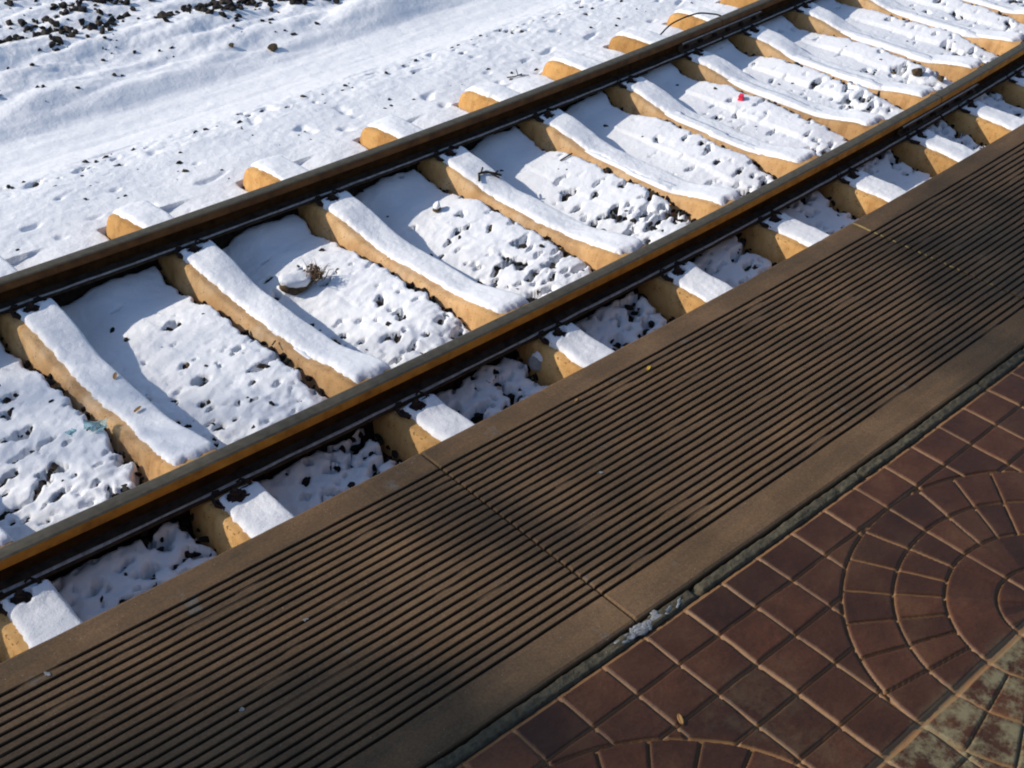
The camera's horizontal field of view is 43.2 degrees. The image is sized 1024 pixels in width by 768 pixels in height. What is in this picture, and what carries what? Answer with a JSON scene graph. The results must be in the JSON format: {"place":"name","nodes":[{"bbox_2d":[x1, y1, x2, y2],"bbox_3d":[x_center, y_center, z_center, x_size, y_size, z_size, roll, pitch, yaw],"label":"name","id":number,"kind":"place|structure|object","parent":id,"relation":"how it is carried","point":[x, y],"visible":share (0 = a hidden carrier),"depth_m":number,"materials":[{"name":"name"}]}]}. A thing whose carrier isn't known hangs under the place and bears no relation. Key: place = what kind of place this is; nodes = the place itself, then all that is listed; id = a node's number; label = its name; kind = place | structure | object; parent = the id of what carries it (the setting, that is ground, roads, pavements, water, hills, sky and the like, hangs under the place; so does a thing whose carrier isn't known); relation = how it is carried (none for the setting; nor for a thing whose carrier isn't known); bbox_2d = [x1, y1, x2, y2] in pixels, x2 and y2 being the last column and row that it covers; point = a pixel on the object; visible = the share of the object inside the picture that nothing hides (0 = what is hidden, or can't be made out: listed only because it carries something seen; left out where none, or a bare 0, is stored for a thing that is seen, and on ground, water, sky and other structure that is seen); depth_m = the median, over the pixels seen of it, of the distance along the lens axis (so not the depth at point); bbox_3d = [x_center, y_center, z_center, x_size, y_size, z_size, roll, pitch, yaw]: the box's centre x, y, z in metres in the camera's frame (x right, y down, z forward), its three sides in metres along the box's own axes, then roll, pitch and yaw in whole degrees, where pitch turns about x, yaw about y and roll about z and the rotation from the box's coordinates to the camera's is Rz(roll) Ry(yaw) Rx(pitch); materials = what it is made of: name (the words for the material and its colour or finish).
{"place":"outdoors","nodes":[
{"label":"outdoors","id":0,"kind":"place"},
{"bbox_2d":[0,0,1023,621],"bbox_3d":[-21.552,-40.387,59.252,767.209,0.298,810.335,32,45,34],"label":"snow ground","id":1,"kind":"structure","parent":0,"point":[162,106],"depth_m":6.70,"materials":[{"name":"white snow"}]},
{"bbox_2d":[65,428,75,434],"bbox_3d":[-1.626,0.176,4.767,0.024,0.012,0.037,25,42,28],"label":"plastic piece","id":2,"kind":"object","parent":1,"relation":"on","point":[70,431],"visible":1,"depth_m":4.77,"materials":[{"name":"teal plastic"}]},
{"bbox_2d":[83,418,107,430],"bbox_3d":[-1.532,0.149,4.759,0.091,0.026,0.047,-3,36,-7],"label":"plastic piece","id":3,"kind":"object","parent":1,"relation":"on","point":[99,425],"visible":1,"depth_m":4.76,"materials":[{"name":"teal plastic"}]},
{"bbox_2d":[267,43,277,51],"bbox_3d":[-1.480,-2.083,8.026,0.043,0.052,0.073,23,41,25],"label":"stone","id":4,"kind":"object","parent":1,"relation":"on","point":[272,47],"visible":1,"depth_m":8.01,"materials":[{"name":"brown stone"}]},
{"bbox_2d":[278,259,331,294],"bbox_3d":[-0.904,-0.472,5.693,0.247,0.130,0.134,-5,37,-11],"label":"snowy rock","id":5,"kind":"object","parent":1,"relation":"on","point":[297,282],"visible":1,"depth_m":5.66,"materials":[{"name":"stone"}]},
{"bbox_2d":[432,201,440,211],"bbox_3d":[-0.362,-0.862,6.283,0.036,0.050,0.051,15,38,17],"label":"stone","id":6,"kind":"object","parent":1,"relation":"on","point":[436,206],"visible":1,"depth_m":6.27,"materials":[{"name":"white stone"}]},
{"bbox_2d":[0,0,1022,603],"bbox_3d":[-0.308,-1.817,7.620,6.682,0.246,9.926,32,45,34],"label":"ballast stones","id":7,"kind":"object","parent":1,"relation":"on","point":[164,16],"visible":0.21,"depth_m":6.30,"materials":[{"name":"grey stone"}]},
{"bbox_2d":[0,527,82,662],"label":"sleeper","id":8,"kind":"object","parent":7,"relation":"on","point":[39,611],"visible":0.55,"depth_m":3.91,"materials":[{"name":"beige concrete"}]},
{"bbox_2d":[0,256,294,555],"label":"sleeper","id":9,"kind":"object","parent":7,"relation":"on","point":[45,336],"visible":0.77,"depth_m":4.82,"materials":[{"name":"beige concrete"}]},
{"bbox_2d":[106,200,474,461],"bbox_3d":[-0.952,-0.210,5.388,0.293,0.280,2.546,-28,46,-35],"label":"sleeper","id":10,"kind":"object","parent":7,"relation":"on","point":[213,275],"visible":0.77,"depth_m":5.31,"materials":[{"name":"beige concrete"}]},
{"bbox_2d":[0,10,761,314],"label":"rail","id":11,"kind":"object","parent":7,"relation":"on","point":[66,273],"visible":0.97,"depth_m":6.17,"materials":[{"name":"metal"}]},
{"bbox_2d":[242,155,614,385],"bbox_3d":[-0.407,-0.495,5.815,0.293,0.280,2.546,-28,46,-35],"label":"sleeper","id":12,"kind":"object","parent":7,"relation":"on","point":[346,220],"visible":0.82,"depth_m":5.74,"materials":[{"name":"beige concrete"}]},
{"bbox_2d":[0,83,978,598],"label":"rail","id":13,"kind":"object","parent":7,"relation":"on","point":[78,537],"visible":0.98,"depth_m":4.88,"materials":[{"name":"metal"}]},
{"bbox_2d":[528,351,542,371],"bbox_3d":[0.115,-0.093,5.263,0.098,0.093,0.071,26,28,2],"label":"concrete chunk","id":14,"kind":"object","parent":7,"relation":"on","point":[535,360],"visible":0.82,"depth_m":5.24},
{"bbox_2d":[360,115,732,320],"bbox_3d":[0.131,-0.785,6.249,0.293,0.280,2.546,-28,46,-35],"label":"sleeper","id":15,"kind":"object","parent":7,"relation":"on","point":[680,290],"visible":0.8,"depth_m":6.15,"materials":[{"name":"beige concrete"}]},
{"bbox_2d":[478,167,501,181],"bbox_3d":[-0.110,-1.040,6.421,0.120,0.030,0.107,0,36,-4],"label":"twig","id":16,"kind":"object","parent":15,"relation":"on","point":[495,174],"visible":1,"depth_m":6.42,"materials":[{"name":"brown wood"}]},
{"bbox_2d":[458,81,828,263],"bbox_3d":[0.641,-1.067,6.671,0.293,0.280,2.546,-28,46,-35],"label":"sleeper","id":17,"kind":"object","parent":7,"relation":"on","point":[778,237],"visible":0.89,"depth_m":6.57,"materials":[{"name":"beige concrete"}]},
{"bbox_2d":[542,51,906,219],"bbox_3d":[1.121,-1.340,7.077,0.293,0.280,2.546,-28,46,-35],"label":"sleeper","id":18,"kind":"object","parent":7,"relation":"on","point":[859,194],"visible":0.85,"depth_m":6.92,"materials":[{"name":"beige concrete"}]},
{"bbox_2d":[717,0,814,39],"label":"rail","id":19,"kind":"object","parent":7,"relation":"on","point":[771,9],"visible":0.74,"depth_m":8.24,"materials":[{"name":"brown metal"}]},
{"bbox_2d":[608,27,974,176],"bbox_3d":[1.570,-1.603,7.469,2.546,0.280,0.293,31,45,33],"label":"sleeper","id":20,"kind":"object","parent":7,"relation":"on","point":[931,153],"visible":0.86,"depth_m":7.23,"materials":[{"name":"beige concrete"}]},
{"bbox_2d":[666,5,1023,146],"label":"sleeper","id":21,"kind":"object","parent":7,"relation":"on","point":[979,122],"visible":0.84,"depth_m":7.57,"materials":[{"name":"beige concrete"}]},
{"bbox_2d":[720,0,1023,108],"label":"sleeper","id":22,"kind":"object","parent":7,"relation":"on","point":[811,17],"visible":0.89,"depth_m":8.11,"materials":[{"name":"beige concrete"}]},
{"bbox_2d":[911,68,922,75],"bbox_3d":[2.449,-1.888,7.822,0.066,0.058,0.069,30,44,32],"label":"stone","id":23,"kind":"object","parent":7,"relation":"on","point":[917,71],"visible":1,"depth_m":7.80,"materials":[{"name":"brown stone"}]},
{"bbox_2d":[835,0,1023,55],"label":"sleeper","id":24,"kind":"object","parent":7,"relation":"on","point":[996,43],"visible":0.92,"depth_m":8.37,"materials":[{"name":"beige concrete"}]},
{"bbox_2d":[933,42,1023,117],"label":"rail","id":25,"kind":"object","parent":7,"relation":"on","point":[990,75],"visible":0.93,"depth_m":7.51,"materials":[{"name":"brown metal"}]},
{"bbox_2d":[962,0,1023,23],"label":"sleeper","id":26,"kind":"object","parent":7,"relation":"on","point":[1020,16],"visible":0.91,"depth_m":8.78,"materials":[{"name":"beige concrete"}]},
{"bbox_2d":[507,69,528,77],"bbox_3d":[0.029,-1.841,7.668,0.137,0.029,0.058,-7,37,-14],"label":"twig","id":27,"kind":"object","parent":1,"relation":"on","point":[517,75],"visible":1,"depth_m":7.66,"materials":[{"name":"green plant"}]},
{"bbox_2d":[660,12,720,34],"bbox_3d":[1.176,-2.242,8.192,0.255,0.190,0.648,32,45,34],"label":"cable","id":28,"kind":"object","parent":1,"relation":"on","point":[662,32],"visible":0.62,"depth_m":8.13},
{"bbox_2d":[737,93,743,100],"bbox_3d":[1.307,-1.633,7.388,0.030,0.040,0.037,18,39,20],"label":"wrapper","id":29,"kind":"object","parent":1,"relation":"on","point":[741,97],"visible":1,"depth_m":7.38,"materials":[{"name":"red plastic"}]},
{"bbox_2d":[937,75,943,81],"bbox_3d":[2.576,-1.836,7.781,0.040,0.034,0.062,13,37,14],"label":"stone","id":30,"kind":"object","parent":1,"relation":"on","point":[940,78],"visible":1,"depth_m":7.76,"materials":[{"name":"stone"}]},
{"bbox_2d":[454,362,1021,767],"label":"platform floor","id":31,"kind":"structure","parent":0,"point":[730,575],"depth_m":3.19,"materials":[{"name":"concrete"}]},
{"bbox_2d":[0,454,634,767],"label":"platform edge slab","id":32,"kind":"structure","parent":31,"relation":"on","point":[446,615],"depth_m":2.92,"materials":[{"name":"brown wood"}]},
{"bbox_2d":[606,596,681,652],"bbox_3d":[0.311,0.562,3.018,0.040,0.010,0.269,32,45,34],"label":"ice patch","id":33,"kind":"object","parent":31,"relation":"on","point":[643,628],"visible":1,"depth_m":3.01,"materials":[{"name":"white ice"}]},
{"bbox_2d":[420,224,1023,624],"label":"platform edge slab","id":34,"kind":"structure","parent":31,"relation":"on","point":[728,426],"depth_m":3.68,"materials":[{"name":"brown wood"}]},
{"bbox_2d":[427,349,1023,767],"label":"mortar strip","id":35,"kind":"object","parent":31,"relation":"on","point":[517,715],"visible":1,"depth_m":3.16,"materials":[{"name":"grey concrete"}]},
{"bbox_2d":[456,361,1023,767],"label":"paving","id":36,"kind":"structure","parent":31,"relation":"on","point":[875,619],"depth_m":2.97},
{"bbox_2d":[677,714,683,724],"bbox_3d":[0.362,0.722,2.787,0.012,0.006,0.026,-7,37,-13],"label":"leaf","id":37,"kind":"object","parent":36,"relation":"on","point":[680,718],"visible":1,"depth_m":2.79,"materials":[{"name":"beige plant"}]},
{"bbox_2d":[851,124,1023,299],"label":"platform edge slab","id":38,"kind":"structure","parent":31,"relation":"on","point":[966,215],"depth_m":4.70,"materials":[{"name":"brown wood"}]},
{"bbox_2d":[852,222,993,285],"bbox_3d":[1.414,-0.452,4.477,0.011,0.008,0.555,-28,46,-36],"label":"joint filler","id":39,"kind":"object","parent":38,"relation":"on","point":[863,227],"visible":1,"depth_m":4.54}
]}

